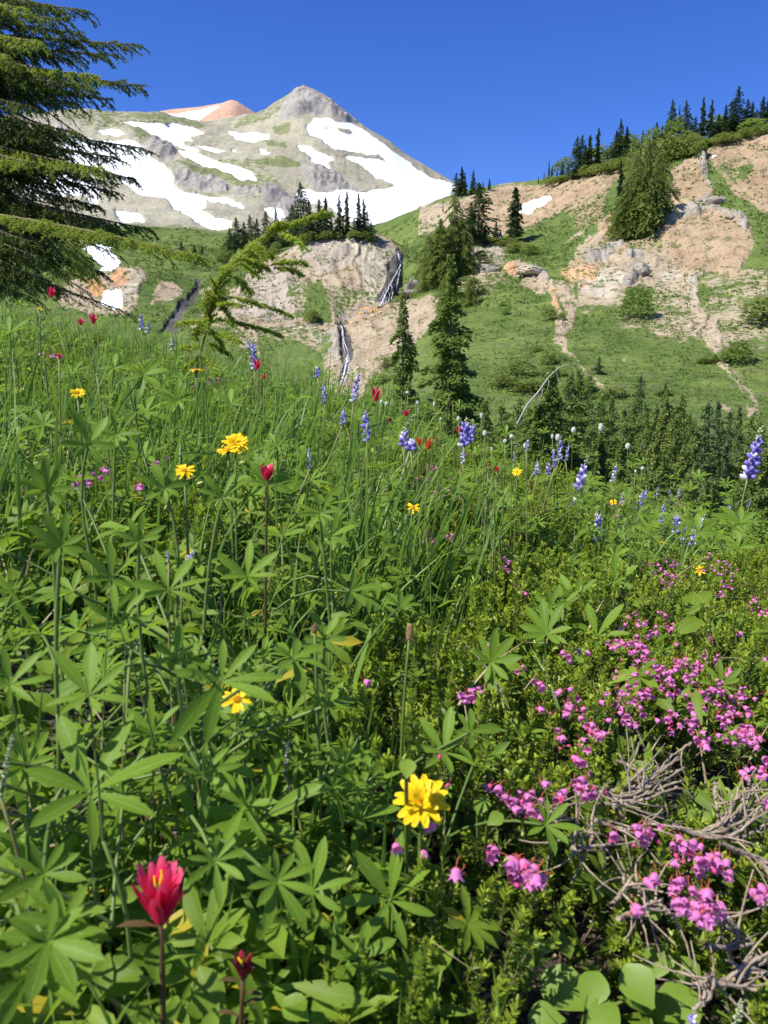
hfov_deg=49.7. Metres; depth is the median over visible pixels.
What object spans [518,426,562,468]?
lupine plant
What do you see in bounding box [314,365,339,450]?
lupine plant
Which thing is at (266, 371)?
lupine plant
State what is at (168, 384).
lupine plant
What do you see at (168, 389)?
lupine plant
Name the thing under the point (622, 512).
lupine plant
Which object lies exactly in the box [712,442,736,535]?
hemlock tree
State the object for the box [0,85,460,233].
mountain
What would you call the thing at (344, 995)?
narrow leaves
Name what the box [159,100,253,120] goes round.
cinder peak hill
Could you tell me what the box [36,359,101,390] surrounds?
heather shrub
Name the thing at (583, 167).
conifer shrub
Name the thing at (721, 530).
lupine plant
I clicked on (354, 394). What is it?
lupine plant
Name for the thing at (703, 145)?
conifer shrub
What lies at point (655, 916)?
broadleaf plant
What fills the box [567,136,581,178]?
fir tree
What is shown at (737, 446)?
hemlock tree
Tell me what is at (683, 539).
lupine plant
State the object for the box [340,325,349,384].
waterfall
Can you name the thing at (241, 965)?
paintbrush flower
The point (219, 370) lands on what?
lupine plant
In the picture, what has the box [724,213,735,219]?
rock outcrop
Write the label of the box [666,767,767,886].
dead branch
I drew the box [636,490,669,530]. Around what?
lupine plant
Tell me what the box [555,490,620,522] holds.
heather shrub
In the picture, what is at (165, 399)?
heather shrub
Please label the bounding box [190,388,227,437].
lupine plant
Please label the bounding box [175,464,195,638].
yellow daisy
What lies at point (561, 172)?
fir tree
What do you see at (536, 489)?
heather shrub
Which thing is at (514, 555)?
lupine plant
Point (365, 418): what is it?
lupine plant
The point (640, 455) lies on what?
hemlock tree
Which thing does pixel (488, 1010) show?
heather shrub
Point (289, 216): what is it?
fir tree
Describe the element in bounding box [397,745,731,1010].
heather shrub
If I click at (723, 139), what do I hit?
conifer shrub
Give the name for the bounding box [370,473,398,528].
lupine plant
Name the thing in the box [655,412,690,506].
hemlock tree
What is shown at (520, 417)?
dead snag
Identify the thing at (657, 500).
lupine plant
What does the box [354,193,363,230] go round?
fir tree
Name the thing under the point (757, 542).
heather shrub
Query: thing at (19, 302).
lupine plant
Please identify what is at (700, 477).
lupine plant
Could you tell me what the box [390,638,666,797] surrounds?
heather shrub
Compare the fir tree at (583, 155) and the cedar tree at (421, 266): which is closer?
the cedar tree at (421, 266)
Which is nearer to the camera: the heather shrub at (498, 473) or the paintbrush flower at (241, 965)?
the paintbrush flower at (241, 965)
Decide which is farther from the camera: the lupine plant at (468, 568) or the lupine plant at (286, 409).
the lupine plant at (286, 409)
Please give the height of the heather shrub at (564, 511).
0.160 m
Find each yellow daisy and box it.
[37,308,47,436]
[70,388,91,601]
[125,366,140,478]
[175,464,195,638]
[190,369,201,465]
[216,443,237,623]
[221,433,248,650]
[222,688,251,899]
[393,774,449,945]
[406,503,419,608]
[512,468,522,541]
[610,499,616,543]
[693,565,704,578]
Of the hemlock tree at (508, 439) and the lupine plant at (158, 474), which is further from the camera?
the hemlock tree at (508, 439)
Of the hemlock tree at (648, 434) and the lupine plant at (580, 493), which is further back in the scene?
the hemlock tree at (648, 434)
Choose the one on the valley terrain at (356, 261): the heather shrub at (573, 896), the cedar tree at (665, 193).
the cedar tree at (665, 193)
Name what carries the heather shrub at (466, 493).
on the meadow ground at (534, 996)
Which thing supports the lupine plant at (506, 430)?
on the meadow ground at (534, 996)
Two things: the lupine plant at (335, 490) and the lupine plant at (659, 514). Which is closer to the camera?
the lupine plant at (335, 490)
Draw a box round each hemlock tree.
[0,0,216,331]
[386,288,420,425]
[472,396,494,450]
[480,400,511,457]
[481,429,498,455]
[496,396,528,448]
[496,420,516,460]
[508,399,563,471]
[514,365,601,482]
[516,402,533,453]
[551,408,566,469]
[559,371,592,455]
[564,418,579,483]
[565,366,598,450]
[578,371,608,483]
[579,413,605,480]
[583,393,618,478]
[588,432,611,499]
[597,394,628,486]
[605,407,638,487]
[607,464,631,508]
[609,435,637,491]
[613,401,652,486]
[622,398,642,474]
[623,465,667,530]
[625,374,651,453]
[627,440,661,503]
[630,404,670,476]
[633,417,656,483]
[645,420,677,490]
[651,389,678,467]
[651,452,678,527]
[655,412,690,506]
[659,407,683,488]
[667,445,697,514]
[670,392,692,464]
[674,469,709,524]
[678,411,715,469]
[681,417,705,494]
[692,400,722,498]
[692,446,714,523]
[699,476,726,536]
[703,399,730,500]
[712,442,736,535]
[715,445,764,535]
[715,477,757,544]
[716,409,739,489]
[729,405,748,500]
[732,412,764,514]
[733,448,767,551]
[738,418,767,526]
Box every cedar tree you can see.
[409,234,441,298]
[425,218,450,290]
[430,276,457,313]
[437,194,471,285]
[451,218,481,276]
[462,279,479,307]
[603,186,648,245]
[612,154,655,239]
[633,139,656,237]
[651,153,681,217]
[652,178,669,229]
[661,190,671,208]
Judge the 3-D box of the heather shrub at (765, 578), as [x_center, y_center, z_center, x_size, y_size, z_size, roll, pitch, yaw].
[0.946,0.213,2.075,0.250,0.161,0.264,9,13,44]
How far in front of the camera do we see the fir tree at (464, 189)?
309.75 m
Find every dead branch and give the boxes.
[474,497,506,535]
[519,726,693,894]
[579,812,767,1023]
[617,736,691,796]
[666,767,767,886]
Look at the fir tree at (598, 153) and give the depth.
266.94 m
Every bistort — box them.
[368,400,382,507]
[369,402,387,506]
[406,391,410,486]
[416,401,418,494]
[433,401,438,497]
[433,417,441,539]
[457,416,468,545]
[480,413,482,498]
[480,430,486,575]
[491,447,495,613]
[501,439,506,558]
[509,434,513,549]
[523,443,527,575]
[551,434,554,537]
[555,434,559,539]
[571,427,575,490]
[592,423,602,484]
[624,443,629,530]
[627,470,636,592]
[634,467,643,587]
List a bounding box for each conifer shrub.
[212,248,229,261]
[226,250,233,258]
[268,242,281,252]
[269,248,278,254]
[279,238,294,246]
[297,238,310,245]
[299,231,317,241]
[303,309,321,323]
[316,230,337,239]
[317,231,331,239]
[329,231,344,237]
[346,230,362,239]
[361,373,390,384]
[363,232,376,241]
[371,352,396,366]
[457,275,487,295]
[468,249,497,263]
[473,233,497,243]
[485,373,523,387]
[487,359,539,376]
[488,237,519,245]
[501,376,553,390]
[502,240,528,251]
[518,244,542,255]
[528,346,544,351]
[532,366,573,375]
[536,305,560,319]
[538,349,566,363]
[540,175,553,186]
[543,175,566,184]
[549,156,573,173]
[556,313,565,319]
[566,379,598,390]
[578,164,593,174]
[579,169,595,177]
[586,159,618,175]
[590,143,610,161]
[593,386,631,397]
[606,175,667,236]
[606,194,629,237]
[608,158,618,168]
[613,157,626,168]
[615,283,655,317]
[621,148,661,186]
[622,133,665,178]
[623,132,640,157]
[642,126,664,154]
[643,175,664,219]
[651,128,694,162]
[652,135,686,160]
[652,160,672,187]
[653,389,673,395]
[659,116,687,146]
[670,132,703,156]
[689,140,707,153]
[690,137,716,146]
[693,355,716,362]
[704,115,733,137]
[708,131,739,144]
[710,352,734,361]
[712,137,730,143]
[714,339,757,361]
[728,134,743,140]
[730,296,767,324]
[731,117,767,133]
[734,127,752,137]
[749,124,763,135]
[753,124,767,133]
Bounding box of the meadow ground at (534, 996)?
[0,354,767,1023]
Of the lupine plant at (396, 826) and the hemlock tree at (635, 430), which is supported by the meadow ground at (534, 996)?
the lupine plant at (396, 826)
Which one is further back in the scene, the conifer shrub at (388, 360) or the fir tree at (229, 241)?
the fir tree at (229, 241)
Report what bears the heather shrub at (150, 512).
on the meadow ground at (534, 996)
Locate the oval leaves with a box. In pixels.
[0,328,767,1023]
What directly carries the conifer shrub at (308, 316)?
on the valley terrain at (356, 261)
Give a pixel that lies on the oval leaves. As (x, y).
(208, 990)
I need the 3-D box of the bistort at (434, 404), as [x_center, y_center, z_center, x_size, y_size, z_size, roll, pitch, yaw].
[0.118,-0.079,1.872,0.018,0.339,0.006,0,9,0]
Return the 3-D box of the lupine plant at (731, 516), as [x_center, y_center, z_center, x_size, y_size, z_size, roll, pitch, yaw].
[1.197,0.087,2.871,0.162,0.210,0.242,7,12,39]
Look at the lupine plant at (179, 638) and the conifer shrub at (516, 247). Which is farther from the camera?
the conifer shrub at (516, 247)
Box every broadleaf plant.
[14,347,35,417]
[282,993,337,1023]
[399,759,415,898]
[474,796,503,888]
[497,922,545,1011]
[528,964,620,1023]
[618,945,701,1023]
[624,873,662,935]
[667,591,722,639]
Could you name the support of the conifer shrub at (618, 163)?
on the valley terrain at (356, 261)
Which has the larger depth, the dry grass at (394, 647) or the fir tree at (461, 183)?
the fir tree at (461, 183)
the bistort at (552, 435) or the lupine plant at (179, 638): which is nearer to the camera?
the lupine plant at (179, 638)
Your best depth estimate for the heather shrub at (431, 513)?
1.84 m
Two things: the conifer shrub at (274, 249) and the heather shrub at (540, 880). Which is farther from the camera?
the conifer shrub at (274, 249)
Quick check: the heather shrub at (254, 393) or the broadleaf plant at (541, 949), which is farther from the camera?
the heather shrub at (254, 393)
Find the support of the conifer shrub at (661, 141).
on the valley terrain at (356, 261)
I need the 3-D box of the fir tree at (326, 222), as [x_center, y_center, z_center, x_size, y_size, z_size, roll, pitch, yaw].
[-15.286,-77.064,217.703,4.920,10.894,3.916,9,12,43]
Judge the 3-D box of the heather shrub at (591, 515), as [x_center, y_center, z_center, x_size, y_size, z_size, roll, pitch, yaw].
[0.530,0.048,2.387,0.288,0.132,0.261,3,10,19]
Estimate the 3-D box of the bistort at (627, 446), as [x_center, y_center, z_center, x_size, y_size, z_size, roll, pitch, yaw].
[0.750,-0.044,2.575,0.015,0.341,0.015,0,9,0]
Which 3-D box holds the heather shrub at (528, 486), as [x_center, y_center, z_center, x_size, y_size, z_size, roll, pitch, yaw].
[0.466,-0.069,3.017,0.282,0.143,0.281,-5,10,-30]
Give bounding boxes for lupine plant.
[0,316,34,495]
[0,320,35,365]
[0,341,44,425]
[0,406,153,706]
[0,409,117,722]
[0,475,104,554]
[0,512,256,916]
[0,540,136,916]
[0,642,162,1023]
[0,648,184,910]
[0,693,272,932]
[0,713,250,926]
[0,729,139,911]
[0,735,104,1023]
[0,825,126,932]
[1,356,131,529]
[1,365,67,535]
[7,361,90,497]
[13,455,223,827]
[14,299,44,347]
[18,355,211,557]
[21,316,60,338]
[23,362,69,406]
[24,325,78,400]
[25,314,61,340]
[33,472,248,745]
[40,545,283,844]
[49,505,218,815]
[59,319,99,358]
[68,354,147,430]
[69,305,112,349]
[71,941,115,1004]
[75,462,275,763]
[77,320,123,356]
[81,322,129,373]
[83,583,318,934]
[89,395,170,502]
[92,371,212,532]
[93,619,278,943]
[96,363,227,479]
[99,316,139,363]
[101,376,172,437]
[101,538,200,631]
[102,324,183,391]
[102,343,131,374]
[103,328,161,371]
[112,335,134,362]
[114,512,329,845]
[114,541,313,821]
[127,437,199,487]
[130,336,219,391]
[130,549,374,920]
[133,346,172,375]
[134,312,170,424]
[138,317,166,357]
[144,342,179,366]
[147,389,215,459]
[152,622,237,899]
[155,378,261,498]
[155,927,235,1022]
[156,443,242,534]
[162,549,282,656]
[166,348,235,431]
[170,748,388,915]
[171,371,233,457]
[172,389,206,444]
[175,389,264,470]
[177,817,324,963]
[182,685,364,923]
[190,365,250,424]
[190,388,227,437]
[191,377,254,499]
[195,377,259,486]
[202,694,347,862]
[202,730,376,879]
[208,433,298,556]
[209,493,391,634]
[210,679,383,833]
[224,336,284,406]
[226,836,443,1023]
[227,474,327,576]
[228,339,295,437]
[239,354,302,426]
[239,490,421,788]
[242,457,358,562]
[243,610,502,832]
[249,942,365,1023]
[252,366,289,411]
[252,407,346,552]
[252,444,413,652]
[259,410,306,475]
[260,404,288,474]
[264,485,372,597]
[272,364,325,419]
[274,400,310,492]
[279,383,305,422]
[279,411,379,487]
[280,381,347,479]
[281,734,402,867]
[286,359,320,422]
[287,395,326,495]
[291,445,353,532]
[301,384,329,427]
[302,756,440,864]
[307,365,411,494]
[308,396,344,457]
[310,408,372,531]
[311,372,355,407]
[312,512,410,658]
[313,904,438,1022]
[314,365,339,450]
[317,369,349,399]
[331,382,374,420]
[335,404,427,581]
[337,831,440,1023]
[347,427,408,567]
[350,428,425,490]
[350,706,583,898]
[359,394,401,456]
[370,375,397,424]
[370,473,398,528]
[371,438,483,596]
[376,384,407,436]
[376,960,407,1023]
[385,406,454,513]
[398,396,427,451]
[407,404,459,444]
[414,480,523,569]
[423,399,449,450]
[426,438,462,475]
[429,418,444,439]
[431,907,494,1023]
[433,419,510,527]
[433,734,555,866]
[443,447,512,548]
[444,400,480,443]
[449,515,542,606]
[454,417,522,526]
[461,446,485,471]
[464,460,514,511]
[468,419,492,446]
[472,449,571,538]
[472,628,545,756]
[478,462,535,525]
[479,425,530,486]
[481,437,577,541]
[489,436,576,541]
[490,441,529,486]
[499,599,571,702]
[502,583,584,663]
[512,631,549,682]
[514,459,566,549]
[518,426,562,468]
[524,521,609,583]
[528,445,605,551]
[531,443,599,541]
[532,461,595,521]
[534,556,626,591]
[539,603,629,673]
[543,435,587,480]
[547,495,590,521]
[554,574,596,649]
[562,583,674,669]
[563,454,588,508]
[569,471,600,500]
[573,494,614,544]
[577,510,631,561]
[577,533,594,564]
[586,462,625,521]
[587,451,630,505]
[588,552,637,593]
[591,506,627,569]
[596,529,645,558]
[605,490,657,545]
[607,462,654,540]
[617,990,697,1023]
[619,474,662,508]
[622,457,677,518]
[623,460,665,546]
[623,487,661,511]
[630,497,672,535]
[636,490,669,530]
[638,500,674,552]
[639,512,674,541]
[649,512,700,560]
[651,658,741,770]
[654,475,693,517]
[655,485,689,516]
[667,526,686,557]
[672,480,706,516]
[674,506,720,541]
[675,485,696,513]
[683,513,737,561]
[685,529,727,568]
[689,524,723,563]
[690,469,724,534]
[693,513,721,545]
[696,618,737,670]
[696,744,767,787]
[702,670,767,783]
[706,477,737,541]
[708,506,755,549]
[709,505,744,535]
[713,702,767,752]
[720,425,767,547]
[724,491,761,535]
[725,532,760,570]
[728,499,765,537]
[728,626,761,660]
[731,998,743,1023]
[735,508,767,542]
[737,479,767,536]
[741,495,767,541]
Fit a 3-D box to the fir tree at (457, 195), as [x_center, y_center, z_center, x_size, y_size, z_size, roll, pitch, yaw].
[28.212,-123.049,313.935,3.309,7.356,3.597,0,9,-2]
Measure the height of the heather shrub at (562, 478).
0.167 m
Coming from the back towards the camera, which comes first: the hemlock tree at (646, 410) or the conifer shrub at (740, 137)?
the conifer shrub at (740, 137)
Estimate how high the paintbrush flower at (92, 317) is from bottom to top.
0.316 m
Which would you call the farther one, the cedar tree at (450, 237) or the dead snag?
the cedar tree at (450, 237)
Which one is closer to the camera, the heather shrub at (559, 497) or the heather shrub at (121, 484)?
the heather shrub at (121, 484)
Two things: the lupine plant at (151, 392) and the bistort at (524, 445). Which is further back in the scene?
the lupine plant at (151, 392)
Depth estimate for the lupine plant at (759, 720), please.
1.07 m
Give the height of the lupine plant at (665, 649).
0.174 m
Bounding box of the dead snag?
[516,364,572,424]
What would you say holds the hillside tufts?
on the valley terrain at (356, 261)
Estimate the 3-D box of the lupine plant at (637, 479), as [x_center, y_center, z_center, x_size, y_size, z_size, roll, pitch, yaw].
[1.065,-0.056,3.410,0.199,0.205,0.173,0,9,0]
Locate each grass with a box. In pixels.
[0,317,767,1023]
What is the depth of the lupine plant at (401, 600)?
0.73 m
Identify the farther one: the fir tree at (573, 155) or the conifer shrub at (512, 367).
the fir tree at (573, 155)
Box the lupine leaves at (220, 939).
[0,325,767,1023]
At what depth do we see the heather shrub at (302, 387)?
4.08 m
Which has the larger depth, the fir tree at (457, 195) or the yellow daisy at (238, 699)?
the fir tree at (457, 195)
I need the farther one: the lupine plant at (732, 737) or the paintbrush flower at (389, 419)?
the paintbrush flower at (389, 419)
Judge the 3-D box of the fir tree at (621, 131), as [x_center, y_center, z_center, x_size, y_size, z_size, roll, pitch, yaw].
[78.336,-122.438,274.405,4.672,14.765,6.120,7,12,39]
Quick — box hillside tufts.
[1,139,767,434]
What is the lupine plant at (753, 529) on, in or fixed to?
on the meadow ground at (534, 996)
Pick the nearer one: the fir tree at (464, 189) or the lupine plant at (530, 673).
the lupine plant at (530, 673)
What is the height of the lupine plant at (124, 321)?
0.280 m
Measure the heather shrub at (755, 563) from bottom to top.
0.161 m
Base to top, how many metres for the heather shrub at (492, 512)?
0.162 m
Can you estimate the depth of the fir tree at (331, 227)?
217.27 m
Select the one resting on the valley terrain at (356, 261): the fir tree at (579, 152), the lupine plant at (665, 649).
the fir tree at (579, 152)
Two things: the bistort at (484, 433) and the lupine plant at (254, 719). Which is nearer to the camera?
the lupine plant at (254, 719)
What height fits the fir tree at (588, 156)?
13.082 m
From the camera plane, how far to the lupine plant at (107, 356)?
2.61 m
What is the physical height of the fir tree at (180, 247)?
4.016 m
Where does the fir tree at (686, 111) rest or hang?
on the valley terrain at (356, 261)
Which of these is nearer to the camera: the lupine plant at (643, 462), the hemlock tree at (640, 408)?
the lupine plant at (643, 462)
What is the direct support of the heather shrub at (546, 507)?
on the meadow ground at (534, 996)
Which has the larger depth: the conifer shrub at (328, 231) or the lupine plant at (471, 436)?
the conifer shrub at (328, 231)
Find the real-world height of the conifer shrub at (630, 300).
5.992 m
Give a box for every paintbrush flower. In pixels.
[47,286,55,350]
[54,353,63,495]
[74,318,83,413]
[88,312,96,384]
[116,856,200,1023]
[216,950,265,1023]
[249,463,285,684]
[253,359,261,398]
[260,373,265,454]
[371,386,381,483]
[385,418,393,526]
[402,410,408,517]
[414,436,422,568]
[419,438,435,574]
[451,426,461,510]
[481,463,491,583]
[491,466,502,581]
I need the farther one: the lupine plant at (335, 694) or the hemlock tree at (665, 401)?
the hemlock tree at (665, 401)
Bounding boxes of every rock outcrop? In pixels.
[399,289,414,297]
[470,264,499,272]
[502,263,517,270]
[516,265,546,275]
[584,247,604,252]
[628,267,651,275]
[668,269,681,272]
[701,160,708,173]
[701,196,726,204]
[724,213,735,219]
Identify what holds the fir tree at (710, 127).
on the valley terrain at (356, 261)
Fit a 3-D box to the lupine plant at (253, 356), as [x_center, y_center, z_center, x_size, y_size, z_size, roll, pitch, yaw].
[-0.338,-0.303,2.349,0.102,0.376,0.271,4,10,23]
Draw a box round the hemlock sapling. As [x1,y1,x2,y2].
[169,208,334,388]
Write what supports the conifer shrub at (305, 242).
on the valley terrain at (356, 261)
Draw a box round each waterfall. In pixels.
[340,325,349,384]
[380,253,403,305]
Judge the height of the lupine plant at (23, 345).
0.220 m
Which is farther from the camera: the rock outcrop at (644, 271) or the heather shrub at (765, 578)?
the rock outcrop at (644, 271)
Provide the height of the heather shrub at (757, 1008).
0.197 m
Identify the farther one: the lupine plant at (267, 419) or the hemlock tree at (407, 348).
the hemlock tree at (407, 348)
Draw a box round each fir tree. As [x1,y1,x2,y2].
[178,241,184,250]
[221,228,238,252]
[224,218,246,250]
[231,232,238,253]
[235,222,248,250]
[239,214,256,245]
[252,218,260,240]
[259,212,274,248]
[267,223,276,247]
[272,209,283,246]
[283,181,313,239]
[285,204,298,232]
[298,200,313,239]
[299,223,312,240]
[308,220,321,239]
[313,199,324,239]
[319,197,333,237]
[327,218,335,238]
[334,195,344,231]
[342,191,351,233]
[351,218,357,236]
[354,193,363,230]
[357,212,377,238]
[359,198,368,230]
[366,222,376,241]
[407,254,500,452]
[450,173,460,196]
[454,177,460,196]
[455,166,467,196]
[458,182,501,239]
[463,172,467,194]
[466,204,481,242]
[468,170,477,193]
[492,220,499,243]
[505,187,525,242]
[559,162,564,181]
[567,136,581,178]
[569,135,590,178]
[579,144,587,170]
[581,135,596,174]
[591,357,605,374]
[593,128,602,164]
[602,130,623,161]
[613,119,627,159]
[613,160,624,221]
[615,139,623,158]
[620,126,631,161]
[662,99,677,138]
[675,100,695,142]
[687,122,693,139]
[692,116,697,133]
[696,97,707,137]
[704,99,718,138]
[711,114,724,136]
[720,105,730,132]
[727,86,749,131]
[727,101,737,133]
[743,99,753,120]
[749,102,755,132]
[753,110,759,130]
[758,96,767,118]
[763,101,767,123]
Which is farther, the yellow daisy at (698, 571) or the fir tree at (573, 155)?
the fir tree at (573, 155)
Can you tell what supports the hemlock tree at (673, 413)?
on the valley terrain at (356, 261)
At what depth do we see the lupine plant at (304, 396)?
1.75 m
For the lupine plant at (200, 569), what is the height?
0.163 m
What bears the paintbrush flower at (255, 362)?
on the meadow ground at (534, 996)
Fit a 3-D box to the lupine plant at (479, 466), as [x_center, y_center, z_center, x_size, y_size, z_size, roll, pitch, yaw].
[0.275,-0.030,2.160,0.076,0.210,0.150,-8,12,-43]
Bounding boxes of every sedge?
[311,623,322,842]
[398,624,413,818]
[425,533,431,642]
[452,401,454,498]
[517,478,531,536]
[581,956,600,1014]
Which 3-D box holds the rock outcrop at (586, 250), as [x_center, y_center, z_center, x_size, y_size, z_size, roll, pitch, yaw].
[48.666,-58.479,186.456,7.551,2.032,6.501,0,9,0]
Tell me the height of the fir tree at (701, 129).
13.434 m
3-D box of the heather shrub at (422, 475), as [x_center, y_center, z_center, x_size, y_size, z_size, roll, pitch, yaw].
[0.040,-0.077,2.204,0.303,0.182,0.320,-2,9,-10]
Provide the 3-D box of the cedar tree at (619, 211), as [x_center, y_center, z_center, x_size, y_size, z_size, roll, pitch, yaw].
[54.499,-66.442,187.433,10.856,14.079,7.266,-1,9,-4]
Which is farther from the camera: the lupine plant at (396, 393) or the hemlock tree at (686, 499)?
the hemlock tree at (686, 499)
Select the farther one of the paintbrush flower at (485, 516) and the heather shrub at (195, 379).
the heather shrub at (195, 379)
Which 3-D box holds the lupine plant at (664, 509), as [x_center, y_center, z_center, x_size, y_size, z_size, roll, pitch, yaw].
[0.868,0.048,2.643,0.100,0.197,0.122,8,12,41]
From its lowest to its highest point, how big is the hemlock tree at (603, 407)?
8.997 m
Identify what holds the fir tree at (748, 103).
on the valley terrain at (356, 261)
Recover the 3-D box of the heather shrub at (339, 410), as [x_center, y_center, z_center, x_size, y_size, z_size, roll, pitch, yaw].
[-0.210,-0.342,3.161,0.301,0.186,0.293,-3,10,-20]
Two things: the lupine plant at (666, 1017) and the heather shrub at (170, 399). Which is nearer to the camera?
the lupine plant at (666, 1017)
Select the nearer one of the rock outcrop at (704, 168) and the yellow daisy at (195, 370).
the yellow daisy at (195, 370)
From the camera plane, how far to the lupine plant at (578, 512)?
2.22 m
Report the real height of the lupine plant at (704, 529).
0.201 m
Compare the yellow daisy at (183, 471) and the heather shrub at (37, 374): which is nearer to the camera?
the yellow daisy at (183, 471)
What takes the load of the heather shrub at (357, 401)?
on the meadow ground at (534, 996)
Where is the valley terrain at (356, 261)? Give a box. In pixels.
[0,131,767,475]
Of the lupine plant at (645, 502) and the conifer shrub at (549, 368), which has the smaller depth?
the lupine plant at (645, 502)
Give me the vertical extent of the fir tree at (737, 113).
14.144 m
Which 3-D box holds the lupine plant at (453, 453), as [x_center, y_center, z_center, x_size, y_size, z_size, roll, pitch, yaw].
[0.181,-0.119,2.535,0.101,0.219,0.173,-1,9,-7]
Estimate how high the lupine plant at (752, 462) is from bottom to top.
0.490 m
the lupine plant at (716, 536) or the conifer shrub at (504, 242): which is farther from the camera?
the conifer shrub at (504, 242)
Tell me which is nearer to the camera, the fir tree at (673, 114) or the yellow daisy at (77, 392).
the yellow daisy at (77, 392)
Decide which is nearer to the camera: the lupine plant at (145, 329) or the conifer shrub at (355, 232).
the lupine plant at (145, 329)
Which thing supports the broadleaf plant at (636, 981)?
on the meadow ground at (534, 996)
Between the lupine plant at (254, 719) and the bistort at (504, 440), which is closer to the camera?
the lupine plant at (254, 719)
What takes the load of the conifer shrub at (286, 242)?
on the valley terrain at (356, 261)
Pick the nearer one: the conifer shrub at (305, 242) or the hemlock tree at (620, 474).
the hemlock tree at (620, 474)
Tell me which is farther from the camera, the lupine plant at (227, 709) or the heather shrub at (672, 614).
the heather shrub at (672, 614)
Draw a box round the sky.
[0,0,767,188]
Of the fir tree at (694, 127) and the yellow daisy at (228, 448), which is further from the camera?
the fir tree at (694, 127)
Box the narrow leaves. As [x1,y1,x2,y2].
[0,321,767,1023]
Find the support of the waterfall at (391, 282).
on the valley terrain at (356, 261)
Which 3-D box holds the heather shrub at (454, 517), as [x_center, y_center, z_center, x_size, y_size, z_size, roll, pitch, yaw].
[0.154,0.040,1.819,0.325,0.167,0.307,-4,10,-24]
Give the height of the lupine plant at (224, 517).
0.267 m
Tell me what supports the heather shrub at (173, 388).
on the meadow ground at (534, 996)
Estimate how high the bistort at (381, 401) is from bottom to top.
0.325 m
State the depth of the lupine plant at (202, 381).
1.52 m
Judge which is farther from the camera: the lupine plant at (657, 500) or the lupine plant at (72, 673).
the lupine plant at (657, 500)
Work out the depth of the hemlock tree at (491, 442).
25.95 m
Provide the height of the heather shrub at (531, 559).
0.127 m
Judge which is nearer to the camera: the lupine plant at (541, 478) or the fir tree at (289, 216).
the lupine plant at (541, 478)
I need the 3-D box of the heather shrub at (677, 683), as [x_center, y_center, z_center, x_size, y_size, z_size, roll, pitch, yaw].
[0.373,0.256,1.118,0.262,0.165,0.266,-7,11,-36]
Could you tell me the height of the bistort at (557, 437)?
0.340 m
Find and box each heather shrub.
[0,352,67,413]
[0,361,65,384]
[4,367,130,444]
[7,468,230,632]
[17,347,93,371]
[22,355,121,413]
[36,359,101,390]
[38,345,86,360]
[51,347,104,368]
[53,307,115,353]
[62,324,105,369]
[83,451,270,574]
[133,460,331,647]
[134,391,226,454]
[136,387,209,411]
[140,377,207,397]
[150,368,219,387]
[169,368,229,394]
[181,378,262,417]
[183,361,235,385]
[217,408,304,465]
[222,392,277,421]
[240,383,274,407]
[244,749,560,1023]
[245,400,308,427]
[260,660,556,884]
[270,377,320,399]
[292,401,355,447]
[298,591,500,740]
[314,400,363,428]
[335,379,373,415]
[349,576,557,680]
[353,449,452,505]
[362,482,462,534]
[371,527,508,622]
[390,493,517,553]
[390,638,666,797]
[393,512,482,564]
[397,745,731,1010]
[406,442,470,475]
[406,446,456,478]
[410,476,476,518]
[411,465,479,499]
[426,445,490,473]
[428,557,616,677]
[430,531,566,604]
[434,463,494,481]
[435,641,684,770]
[435,686,675,898]
[436,553,619,641]
[438,477,514,523]
[447,851,708,1023]
[449,485,529,531]
[454,442,509,477]
[459,460,514,479]
[467,493,584,566]
[467,614,656,722]
[469,478,538,503]
[476,466,541,497]
[476,479,533,512]
[483,537,571,583]
[488,452,516,471]
[499,458,529,474]
[502,480,562,508]
[503,497,595,548]
[504,486,567,517]
[513,501,587,529]
[518,463,556,493]
[519,479,545,494]
[519,513,633,582]
[520,453,564,478]
[520,534,630,582]
[520,553,689,654]
[522,464,568,485]
[531,484,572,510]
[537,472,589,491]
[539,510,618,533]
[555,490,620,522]
[557,557,664,623]
[558,616,687,721]
[559,502,620,520]
[565,714,767,962]
[572,634,767,777]
[574,609,687,689]
[598,584,767,703]
[603,580,725,653]
[609,506,646,532]
[610,557,706,624]
[617,608,767,759]
[635,849,767,1023]
[637,546,730,584]
[637,557,743,616]
[643,561,744,629]
[662,557,767,626]
[671,755,767,961]
[680,544,767,593]
[683,707,767,845]
[687,537,767,568]
[700,842,767,1018]
[710,592,767,682]
[711,573,767,630]
[715,584,767,642]
[717,656,767,770]
[718,630,767,728]
[721,555,767,588]
[728,565,767,613]
[734,611,767,655]
[739,623,767,681]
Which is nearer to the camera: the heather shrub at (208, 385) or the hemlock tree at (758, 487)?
the heather shrub at (208, 385)
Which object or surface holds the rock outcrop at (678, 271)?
on the valley terrain at (356, 261)
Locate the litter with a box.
[0,433,753,1022]
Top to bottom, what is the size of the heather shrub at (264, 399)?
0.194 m
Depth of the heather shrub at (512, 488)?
2.50 m
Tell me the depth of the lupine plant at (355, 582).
0.88 m
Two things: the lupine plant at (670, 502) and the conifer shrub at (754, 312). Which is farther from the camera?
the conifer shrub at (754, 312)
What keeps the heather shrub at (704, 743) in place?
on the meadow ground at (534, 996)
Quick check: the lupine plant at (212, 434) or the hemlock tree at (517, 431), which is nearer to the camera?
the lupine plant at (212, 434)
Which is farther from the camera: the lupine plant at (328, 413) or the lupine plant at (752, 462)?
the lupine plant at (752, 462)
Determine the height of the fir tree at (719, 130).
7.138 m
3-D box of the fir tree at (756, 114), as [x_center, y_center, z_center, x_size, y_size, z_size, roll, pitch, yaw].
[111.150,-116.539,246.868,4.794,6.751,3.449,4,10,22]

